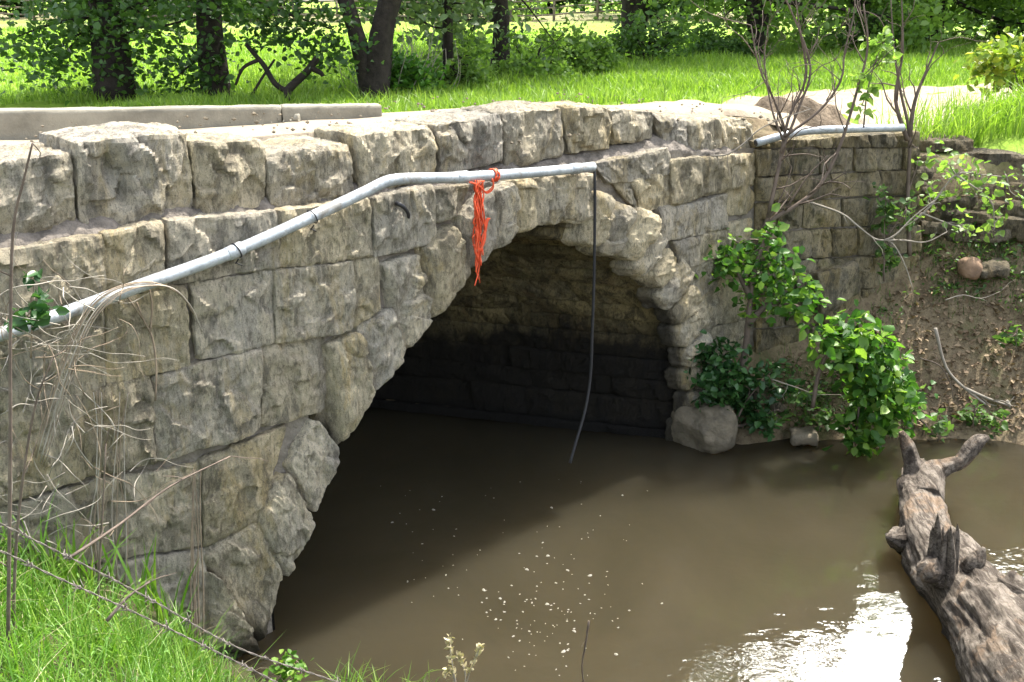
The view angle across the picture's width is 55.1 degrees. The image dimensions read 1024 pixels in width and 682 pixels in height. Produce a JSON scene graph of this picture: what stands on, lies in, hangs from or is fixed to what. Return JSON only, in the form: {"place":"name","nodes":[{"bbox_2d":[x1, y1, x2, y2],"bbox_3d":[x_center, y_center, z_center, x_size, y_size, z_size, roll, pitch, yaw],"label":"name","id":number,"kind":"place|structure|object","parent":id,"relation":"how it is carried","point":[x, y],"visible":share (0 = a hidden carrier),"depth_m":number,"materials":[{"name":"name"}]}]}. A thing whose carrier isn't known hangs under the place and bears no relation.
{"place":"outdoors","nodes":[
{"label":"outdoors","id":0,"kind":"place"},
{"bbox_2d":[0,81,1016,144],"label":"road","id":1,"kind":"structure","parent":0,"point":[743,106],"depth_m":8.81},
{"bbox_2d":[0,103,381,139],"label":"concrete kerb","id":2,"kind":"structure","parent":1,"relation":"on","point":[19,123],"depth_m":7.73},
{"bbox_2d":[23,92,809,143],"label":"gravel","id":3,"kind":"structure","parent":1,"relation":"on","point":[569,135],"depth_m":7.52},
{"bbox_2d":[0,2,1023,681],"bbox_3d":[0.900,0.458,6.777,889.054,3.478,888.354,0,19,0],"label":"ground","id":4,"kind":"structure","parent":0,"point":[962,430],"depth_m":8.85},
{"bbox_2d":[0,143,47,670],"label":"dry stalk","id":5,"kind":"object","parent":4,"relation":"on","point":[8,566],"visible":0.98,"depth_m":3.26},
{"bbox_2d":[0,0,56,17],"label":"distant tree","id":6,"kind":"object","parent":4,"relation":"on","point":[2,2],"visible":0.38,"depth_m":65.46,"materials":[{"name":"green plant"}]},
{"bbox_2d":[12,341,72,632],"bbox_3d":[-1.776,0.733,3.733,0.455,1.560,0.081,0,19,0],"label":"dry stalk","id":7,"kind":"object","parent":4,"relation":"on","point":[18,515],"visible":0.84,"depth_m":3.64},
{"bbox_2d":[5,0,87,19],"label":"distant tree","id":8,"kind":"object","parent":4,"relation":"on","point":[26,3],"visible":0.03,"depth_m":57.72,"materials":[{"name":"green plant"}]},
{"bbox_2d":[80,428,111,620],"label":"dry stalk","id":9,"kind":"object","parent":4,"relation":"on","point":[99,560],"visible":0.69,"depth_m":4.25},
{"bbox_2d":[0,479,200,632],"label":"tall grass","id":10,"kind":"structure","parent":4,"relation":"on","point":[158,610],"depth_m":4.75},
{"bbox_2d":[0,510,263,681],"bbox_3d":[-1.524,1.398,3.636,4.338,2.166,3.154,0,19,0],"label":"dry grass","id":11,"kind":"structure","parent":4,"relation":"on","point":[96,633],"depth_m":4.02,"materials":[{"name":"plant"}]},
{"bbox_2d":[0,0,296,105],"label":"ivy tree","id":12,"kind":"object","parent":4,"relation":"on","point":[111,26],"visible":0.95,"depth_m":11.67,"materials":[{"name":"green plant"}]},
{"bbox_2d":[0,496,308,681],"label":"bank grass","id":13,"kind":"structure","parent":4,"relation":"on","point":[150,668],"depth_m":4.02,"materials":[{"name":"plant"}]},
{"bbox_2d":[0,550,276,681],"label":"barbed wire","id":14,"kind":"object","parent":13,"relation":"on","point":[79,587],"visible":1,"depth_m":2.94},
{"bbox_2d":[68,456,268,621],"bbox_3d":[-1.248,0.705,3.850,0.492,0.226,1.008,14,23,34],"label":"dead branch","id":15,"kind":"object","parent":13,"relation":"on","point":[111,615],"visible":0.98,"depth_m":3.81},
{"bbox_2d":[0,523,340,681],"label":"barbed wire","id":16,"kind":"object","parent":13,"relation":"on","point":[24,534],"visible":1,"depth_m":3.17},
{"bbox_2d":[173,0,256,99],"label":"dark tree","id":17,"kind":"object","parent":4,"relation":"on","point":[217,45],"visible":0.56,"depth_m":11.78,"materials":[{"name":"brown plant"}]},
{"bbox_2d":[117,0,397,99],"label":"hanging branch","id":18,"kind":"object","parent":17,"relation":"hanging from","point":[274,28],"visible":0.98,"depth_m":11.51,"materials":[{"name":"green plant"}]},
{"bbox_2d":[222,0,290,20],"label":"distant tree","id":19,"kind":"object","parent":4,"relation":"on","point":[250,16],"visible":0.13,"depth_m":57.86,"materials":[{"name":"green plant"}]},
{"bbox_2d":[240,1,311,12],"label":"distant tree","id":20,"kind":"object","parent":4,"relation":"on","point":[284,4],"visible":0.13,"depth_m":84.98,"materials":[{"name":"green plant"}]},
{"bbox_2d":[234,43,323,102],"bbox_3d":[-2.759,-3.147,11.613,1.073,0.733,0.124,0,19,0],"label":"dead tree","id":21,"kind":"object","parent":4,"relation":"on","point":[294,83],"visible":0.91,"depth_m":11.58,"materials":[{"name":"wood"}]},
{"bbox_2d":[0,25,567,112],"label":"meadow grass","id":22,"kind":"structure","parent":4,"relation":"on","point":[266,93],"depth_m":13.00,"materials":[{"name":"plant"}]},
{"bbox_2d":[263,649,313,681],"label":"weed","id":23,"kind":"object","parent":4,"relation":"on","point":[277,671],"visible":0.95,"depth_m":5.32,"materials":[{"name":"green plant"}]},
{"bbox_2d":[0,0,666,21],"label":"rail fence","id":24,"kind":"object","parent":4,"relation":"on","point":[597,11],"visible":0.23,"depth_m":58.69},
{"bbox_2d":[355,2,375,11],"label":"distant tree","id":25,"kind":"object","parent":4,"relation":"on","point":[358,5],"visible":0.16,"depth_m":99.11,"materials":[{"name":"green plant"}]},
{"bbox_2d":[337,0,401,101],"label":"dark tree","id":26,"kind":"object","parent":4,"relation":"on","point":[375,77],"visible":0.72,"depth_m":11.99,"materials":[{"name":"brown plant"}]},
{"bbox_2d":[0,100,761,659],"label":"stone bridge","id":27,"kind":"structure","parent":4,"relation":"on","point":[296,356],"depth_m":5.62,"materials":[{"name":"stone"}]},
{"bbox_2d":[0,233,203,639],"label":"dry vines","id":28,"kind":"object","parent":27,"relation":"attached to","point":[195,619],"visible":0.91,"depth_m":4.53,"materials":[{"name":"plant"}]},
{"bbox_2d":[0,162,596,341],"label":"metal pipe","id":29,"kind":"object","parent":27,"relation":"attached to","point":[232,251],"visible":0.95,"depth_m":5.21,"materials":[{"name":"grey metal"}]},
{"bbox_2d":[3,268,69,357],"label":"climbing sprig","id":30,"kind":"object","parent":29,"relation":"attached to","point":[40,312],"visible":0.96,"depth_m":4.13,"materials":[{"name":"green plant"}]},
{"bbox_2d":[469,168,499,285],"bbox_3d":[-0.181,-0.705,6.095,0.087,0.711,0.259,16,25,39],"label":"orange twine","id":31,"kind":"object","parent":29,"relation":"hanging from","point":[478,200],"visible":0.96,"depth_m":6.04,"materials":[{"name":"fabric"}]},
{"bbox_2d":[569,170,595,462],"bbox_3d":[0.497,-0.147,6.941,0.046,2.157,0.245,16,25,39],"label":"black cable","id":32,"kind":"object","parent":29,"relation":"hanging from","point":[592,315],"visible":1,"depth_m":7.01,"materials":[{"name":"rubber"}]},
{"bbox_2d":[395,201,409,218],"bbox_3d":[-0.640,-0.757,5.711,0.092,0.125,0.102,0,19,0],"label":"metal hook","id":33,"kind":"object","parent":27,"relation":"attached to","point":[402,206],"visible":1,"depth_m":5.67,"materials":[{"name":"black metal"}]},
{"bbox_2d":[683,329,807,441],"bbox_3d":[1.937,0.368,8.203,1.140,0.991,0.627,0,19,0],"label":"ivy patch","id":34,"kind":"object","parent":27,"relation":"attached to","point":[712,378],"visible":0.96,"depth_m":8.14,"materials":[{"name":"green plant"}]},
{"bbox_2d":[772,379,845,400],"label":"dead branch","id":35,"kind":"object","parent":34,"relation":"on","point":[801,389],"visible":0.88,"depth_m":8.20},
{"bbox_2d":[694,203,845,379],"bbox_3d":[2.082,-0.378,8.026,1.272,1.487,0.638,0,19,0],"label":"leafy shrub","id":36,"kind":"object","parent":27,"relation":"attached to","point":[791,297],"visible":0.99,"depth_m":7.94,"materials":[{"name":"green plant"}]},
{"bbox_2d":[317,641,448,681],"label":"grass tuft","id":37,"kind":"object","parent":4,"relation":"on","point":[362,678],"visible":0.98,"depth_m":4.96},
{"bbox_2d":[319,21,462,93],"bbox_3d":[-1.606,-3.660,12.777,1.921,0.957,1.335,0,19,0],"label":"shrub","id":38,"kind":"object","parent":4,"relation":"on","point":[411,45],"visible":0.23,"depth_m":12.70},
{"bbox_2d":[357,0,433,19],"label":"distant tree","id":39,"kind":"object","parent":4,"relation":"on","point":[399,11],"visible":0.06,"depth_m":64.39,"materials":[{"name":"green plant"}]},
{"bbox_2d":[344,43,457,94],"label":"bush","id":40,"kind":"object","parent":4,"relation":"on","point":[409,76],"visible":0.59,"depth_m":12.45,"materials":[{"name":"green plant"}]},
{"bbox_2d":[346,0,535,84],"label":"leafy tree","id":41,"kind":"object","parent":4,"relation":"on","point":[447,17],"visible":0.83,"depth_m":12.97,"materials":[{"name":"green plant"}]},
{"bbox_2d":[408,28,503,89],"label":"bush","id":42,"kind":"object","parent":4,"relation":"on","point":[471,69],"visible":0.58,"depth_m":13.32,"materials":[{"name":"green plant"}]},
{"bbox_2d":[401,0,510,67],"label":"slim tree","id":43,"kind":"object","parent":4,"relation":"on","point":[497,16],"visible":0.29,"depth_m":16.02,"materials":[{"name":"green plant"}]},
{"bbox_2d":[395,0,628,73],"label":"hanging branch","id":44,"kind":"object","parent":43,"relation":"hanging from","point":[520,24],"visible":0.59,"depth_m":14.44,"materials":[{"name":"green plant"}]},
{"bbox_2d":[442,633,483,681],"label":"seed grass","id":45,"kind":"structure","parent":4,"relation":"on","point":[459,655],"depth_m":5.01,"materials":[{"name":"plant"}]},
{"bbox_2d":[452,0,557,21],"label":"distant tree","id":46,"kind":"object","parent":4,"relation":"on","point":[523,5],"visible":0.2,"depth_m":62.47,"materials":[{"name":"green plant"}]},
{"bbox_2d":[481,19,579,80],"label":"bush","id":47,"kind":"object","parent":4,"relation":"on","point":[531,66],"visible":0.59,"depth_m":14.87,"materials":[{"name":"green plant"}]},
{"bbox_2d":[516,0,604,13],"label":"distant tree","id":48,"kind":"object","parent":4,"relation":"on","point":[564,4],"visible":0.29,"depth_m":80.00,"materials":[{"name":"green plant"}]},
{"bbox_2d":[542,17,629,75],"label":"bush","id":49,"kind":"object","parent":4,"relation":"on","point":[600,56],"visible":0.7,"depth_m":16.21,"materials":[{"name":"green plant"}]},
{"bbox_2d":[570,0,621,12],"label":"distant tree","id":50,"kind":"object","parent":4,"relation":"on","point":[607,6],"visible":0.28,"depth_m":89.54,"materials":[{"name":"green plant"}]},
{"bbox_2d":[621,0,649,45],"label":"broad tree","id":51,"kind":"object","parent":4,"relation":"on","point":[628,7],"visible":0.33,"depth_m":24.46,"materials":[{"name":"green plant"}]},
{"bbox_2d":[600,0,699,20],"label":"distant tree","id":52,"kind":"object","parent":4,"relation":"on","point":[660,6],"visible":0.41,"depth_m":57.32,"materials":[{"name":"green plant"}]},
{"bbox_2d":[597,2,712,62],"bbox_3d":[2.562,-5.792,18.597,2.285,1.210,1.971,-9,21,-25],"label":"bush","id":53,"kind":"object","parent":4,"relation":"on","point":[628,40],"visible":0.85,"depth_m":18.49,"materials":[{"name":"green plant"}]},
{"bbox_2d":[329,31,1023,146],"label":"track grass","id":54,"kind":"structure","parent":4,"relation":"on","point":[1003,112],"depth_m":13.48,"materials":[{"name":"plant"}]},
{"bbox_2d":[663,0,730,16],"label":"distant tree","id":55,"kind":"object","parent":4,"relation":"on","point":[697,11],"visible":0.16,"depth_m":69.22,"materials":[{"name":"green plant"}]},
{"bbox_2d":[671,400,737,453],"bbox_3d":[1.629,0.720,8.374,0.539,0.507,0.546,0,19,0],"label":"boulder","id":56,"kind":"object","parent":4,"relation":"on","point":[713,429],"visible":0.76,"depth_m":8.19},
{"bbox_2d":[682,20,764,60],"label":"bush","id":57,"kind":"object","parent":4,"relation":"on","point":[718,42],"visible":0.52,"depth_m":20.88,"materials":[{"name":"green plant"}]},
{"bbox_2d":[748,386,770,404],"bbox_3d":[2.126,0.466,8.421,0.212,0.206,0.193,-13,23,-33],"label":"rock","id":58,"kind":"object","parent":4,"relation":"on","point":[754,394],"visible":0.37,"depth_m":8.34,"materials":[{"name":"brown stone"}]},
{"bbox_2d":[716,0,821,21],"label":"distant tree","id":59,"kind":"object","parent":4,"relation":"on","point":[771,8],"visible":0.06,"depth_m":62.40,"materials":[{"name":"green plant"}]},
{"bbox_2d":[745,399,795,426],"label":"weed","id":60,"kind":"object","parent":4,"relation":"on","point":[781,414],"visible":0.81,"depth_m":8.30,"materials":[{"name":"green plant"}]},
{"bbox_2d":[602,0,985,55],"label":"broad tree","id":61,"kind":"object","parent":4,"relation":"on","point":[755,7],"visible":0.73,"depth_m":21.48,"materials":[{"name":"green plant"}]},
{"bbox_2d":[690,0,899,287],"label":"bare shrub","id":62,"kind":"object","parent":4,"relation":"on","point":[784,143],"visible":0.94,"depth_m":7.70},
{"bbox_2d":[710,103,809,172],"bbox_3d":[1.931,-1.594,7.735,0.756,0.610,0.174,0,19,0],"label":"dead branch","id":63,"kind":"object","parent":62,"relation":"attached to","point":[727,154],"visible":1,"depth_m":7.66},
{"bbox_2d":[845,26,902,127],"bbox_3d":[2.861,-2.087,7.769,0.572,0.779,0.263,-11,22,-29],"label":"leafy sapling","id":64,"kind":"object","parent":62,"relation":"attached to","point":[876,45],"visible":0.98,"depth_m":7.72,"materials":[{"name":"green plant"}]},
{"bbox_2d":[754,95,850,126],"bbox_3d":[2.527,-2.018,8.986,1.439,0.473,1.000,0,19,0],"label":"dirt mound","id":65,"kind":"object","parent":4,"relation":"on","point":[829,115],"visible":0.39,"depth_m":8.80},
{"bbox_2d":[789,426,818,445],"bbox_3d":[2.484,0.810,8.388,0.252,0.133,0.237,0,19,0],"label":"rock","id":66,"kind":"object","parent":4,"relation":"on","point":[806,435],"visible":1,"depth_m":8.30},
{"bbox_2d":[786,376,825,406],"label":"weed","id":67,"kind":"object","parent":4,"relation":"on","point":[799,400],"visible":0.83,"depth_m":8.27,"materials":[{"name":"green plant"}]},
{"bbox_2d":[798,404,835,431],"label":"weed","id":68,"kind":"object","parent":4,"relation":"on","point":[809,419],"visible":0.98,"depth_m":8.30,"materials":[{"name":"green plant"}]},
{"bbox_2d":[736,129,921,353],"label":"wing wall","id":69,"kind":"structure","parent":4,"relation":"on","point":[839,250],"depth_m":8.50,"materials":[{"name":"stone"}]},
{"bbox_2d":[754,124,904,146],"bbox_3d":[2.627,-1.702,8.081,1.436,0.141,0.064,-7,20,-18],"label":"metal pipe","id":70,"kind":"object","parent":69,"relation":"on","point":[768,139],"visible":0.89,"depth_m":8.05,"materials":[{"name":"grey metal"}]},
{"bbox_2d":[806,186,946,297],"bbox_3d":[3.078,-0.808,8.317,1.229,1.000,0.232,0,19,0],"label":"dead branch","id":71,"kind":"object","parent":69,"relation":"on","point":[889,239],"visible":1,"depth_m":8.31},
{"bbox_2d":[862,182,924,280],"bbox_3d":[3.275,-0.948,8.491,0.544,0.879,0.387,-3,19,-8],"label":"ivy patch","id":72,"kind":"object","parent":69,"relation":"attached to","point":[887,212],"visible":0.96,"depth_m":8.46,"materials":[{"name":"green plant"}]},
{"bbox_2d":[852,0,997,255],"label":"bare sapling","id":73,"kind":"object","parent":69,"relation":"on","point":[907,134],"visible":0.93,"depth_m":8.29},
{"bbox_2d":[905,139,1023,242],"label":"leafy sapling","id":74,"kind":"object","parent":69,"relation":"on","point":[974,184],"visible":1,"depth_m":8.55,"materials":[{"name":"green plant"}]},
{"bbox_2d":[703,0,1023,42],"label":"broad tree","id":75,"kind":"object","parent":4,"relation":"on","point":[981,5],"visible":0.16,"depth_m":27.36,"materials":[{"name":"green plant"}]},
{"bbox_2d":[798,299,937,457],"bbox_3d":[2.863,0.366,7.962,1.248,1.400,0.717,0,19,0],"label":"leafy shrub","id":76,"kind":"object","parent":4,"relation":"on","point":[888,398],"visible":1,"depth_m":7.88,"materials":[{"name":"green plant"}]},
{"bbox_2d":[722,194,1023,432],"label":"leaf litter","id":77,"kind":"object","parent":4,"relation":"on","point":[1006,368],"visible":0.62,"depth_m":8.75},
{"bbox_2d":[767,400,786,411],"bbox_3d":[2.268,0.554,8.398,0.185,0.099,0.097,11,22,29],"label":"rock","id":78,"kind":"object","parent":77,"relation":"on","point":[780,406],"visible":0.71,"depth_m":8.35,"materials":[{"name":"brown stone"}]},
{"bbox_2d":[795,0,951,53],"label":"bush","id":79,"kind":"object","parent":4,"relation":"on","point":[861,30],"visible":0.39,"depth_m":22.94,"materials":[{"name":"green plant"}]},
{"bbox_2d":[767,127,1023,436],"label":"seedlings","id":80,"kind":"object","parent":4,"relation":"on","point":[1003,255],"visible":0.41,"depth_m":8.87,"materials":[{"name":"green plant"}]},
{"bbox_2d":[775,0,1023,45],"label":"broad tree","id":81,"kind":"object","parent":4,"relation":"on","point":[850,4],"visible":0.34,"depth_m":24.24,"materials":[{"name":"green plant"}]},
{"bbox_2d":[920,408,953,442],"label":"weed","id":82,"kind":"object","parent":4,"relation":"on","point":[939,426],"visible":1,"depth_m":8.27,"materials":[{"name":"green plant"}]},
{"bbox_2d":[920,357,960,408],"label":"dead branch","id":83,"kind":"object","parent":4,"relation":"on","point":[941,377],"visible":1,"depth_m":8.52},
{"bbox_2d":[892,0,1023,37],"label":"broad tree","id":84,"kind":"object","parent":4,"relation":"on","point":[986,22],"visible":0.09,"depth_m":30.76,"materials":[{"name":"green plant"}]},
{"bbox_2d":[957,257,982,279],"bbox_3d":[4.090,-0.654,8.764,0.202,0.211,0.208,0,19,0],"label":"rock","id":85,"kind":"object","parent":4,"relation":"on","point":[970,268],"visible":1,"depth_m":8.69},
{"bbox_2d":[951,397,993,427],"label":"weed","id":86,"kind":"object","parent":4,"relation":"on","point":[969,413],"visible":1,"depth_m":8.47,"materials":[{"name":"green plant"}]},
{"bbox_2d":[945,227,1011,242],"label":"stone slab","id":87,"kind":"structure","parent":4,"relation":"on","point":[992,237],"depth_m":8.90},
{"bbox_2d":[918,219,972,236],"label":"stone slab","id":88,"kind":"structure","parent":87,"relation":"on","point":[928,227],"depth_m":8.92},
{"bbox_2d":[932,209,992,223],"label":"stone slab","id":89,"kind":"structure","parent":88,"relation":"on","point":[948,216],"depth_m":8.93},
{"bbox_2d":[925,195,977,209],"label":"stone slab","id":90,"kind":"structure","parent":89,"relation":"on","point":[966,201],"depth_m":8.97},
{"bbox_2d":[920,180,934,193],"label":"stone slab","id":91,"kind":"structure","parent":90,"relation":"on","point":[925,185],"depth_m":9.02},
{"bbox_2d":[919,166,934,179],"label":"stone slab","id":92,"kind":"structure","parent":91,"relation":"on","point":[928,171],"depth_m":9.03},
{"bbox_2d":[920,152,938,161],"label":"stone slab","id":93,"kind":"structure","parent":92,"relation":"on","point":[923,156],"depth_m":9.07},
{"bbox_2d":[918,133,973,152],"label":"stone slab","id":94,"kind":"structure","parent":93,"relation":"on","point":[963,143],"depth_m":9.14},
{"bbox_2d":[934,327,1022,406],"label":"dead branch","id":95,"kind":"object","parent":4,"relation":"on","point":[974,394],"visible":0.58,"depth_m":8.55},
{"bbox_2d":[945,281,1011,301],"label":"dead branch","id":96,"kind":"object","parent":4,"relation":"on","point":[974,297],"visible":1,"depth_m":8.65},
{"bbox_2d":[953,26,1023,101],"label":"leafy sapling","id":97,"kind":"object","parent":4,"relation":"on","point":[1006,62],"visible":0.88,"depth_m":11.00,"materials":[{"name":"green plant"}]},
{"bbox_2d":[954,0,1023,43],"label":"broad tree","id":98,"kind":"object","parent":4,"relation":"on","point":[1012,15],"visible":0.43,"depth_m":27.20,"materials":[{"name":"green plant"}]},
{"bbox_2d":[976,408,1010,438],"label":"weed","id":99,"kind":"object","parent":4,"relation":"on","point":[996,424],"visible":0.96,"depth_m":8.36,"materials":[{"name":"green plant"}]},
{"bbox_2d":[980,257,1010,278],"bbox_3d":[4.341,-0.658,8.858,0.280,0.151,0.473,6,20,17],"label":"rock","id":100,"kind":"object","parent":4,"relation":"on","point":[996,268],"visible":0.84,"depth_m":8.73,"materials":[{"name":"brown stone"}]},
{"bbox_2d":[991,321,1023,352],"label":"weed","id":101,"kind":"object","parent":4,"relation":"on","point":[1015,338],"visible":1,"depth_m":8.64,"materials":[{"name":"green plant"}]},
{"bbox_2d":[1008,224,1023,241],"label":"stone slab","id":102,"kind":"structure","parent":4,"relation":"on","point":[1017,231],"depth_m":8.90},
{"bbox_2d":[977,215,1023,229],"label":"stone slab","id":103,"kind":"structure","parent":102,"relation":"on","point":[1010,221],"depth_m":8.90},
{"bbox_2d":[971,199,1023,216],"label":"stone slab","id":104,"kind":"structure","parent":103,"relation":"on","point":[1015,210],"depth_m":8.95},
{"bbox_2d":[978,181,1023,199],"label":"stone slab","id":105,"kind":"structure","parent":104,"relation":"on","point":[993,187],"depth_m":9.00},
{"bbox_3d":[4.781,-1.260,9.199,0.444,0.199,0.587,0,19,0],"label":"stone slab","id":106,"kind":"object","parent":102,"relation":"on","visible":0},
{"bbox_3d":[4.931,-1.462,9.280,0.498,0.181,0.594,0,19,0],"label":"stone slab","id":107,"kind":"object","parent":106,"relation":"on","visible":0},
{"bbox_2d":[1010,156,1023,172],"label":"stone slab","id":108,"kind":"structure","parent":107,"relation":"on","point":[1017,162],"depth_m":9.07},
{"bbox_2d":[958,147,1023,165],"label":"stone slab","id":109,"kind":"structure","parent":108,"relation":"on","point":[996,157],"depth_m":9.09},
{"bbox_2d":[236,407,1023,681],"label":"water","id":110,"kind":"structure","parent":0,"point":[776,561],"depth_m":6.69,"materials":[{"name":"liquid"}]},
{"bbox_2d":[581,620,589,681],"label":"stick","id":111,"kind":"object","parent":110,"relation":"in","point":[585,641],"visible":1,"depth_m":5.16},
{"bbox_2d":[914,418,948,440],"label":"dead branch","id":112,"kind":"object","parent":110,"relation":"on","point":[923,422],"visible":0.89,"depth_m":8.42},
{"bbox_2d":[885,430,1023,681],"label":"fallen log","id":113,"kind":"object","parent":110,"relation":"in","point":[969,593],"visible":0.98,"depth_m":5.83,"materials":[{"name":"brown wood"}]}
]}

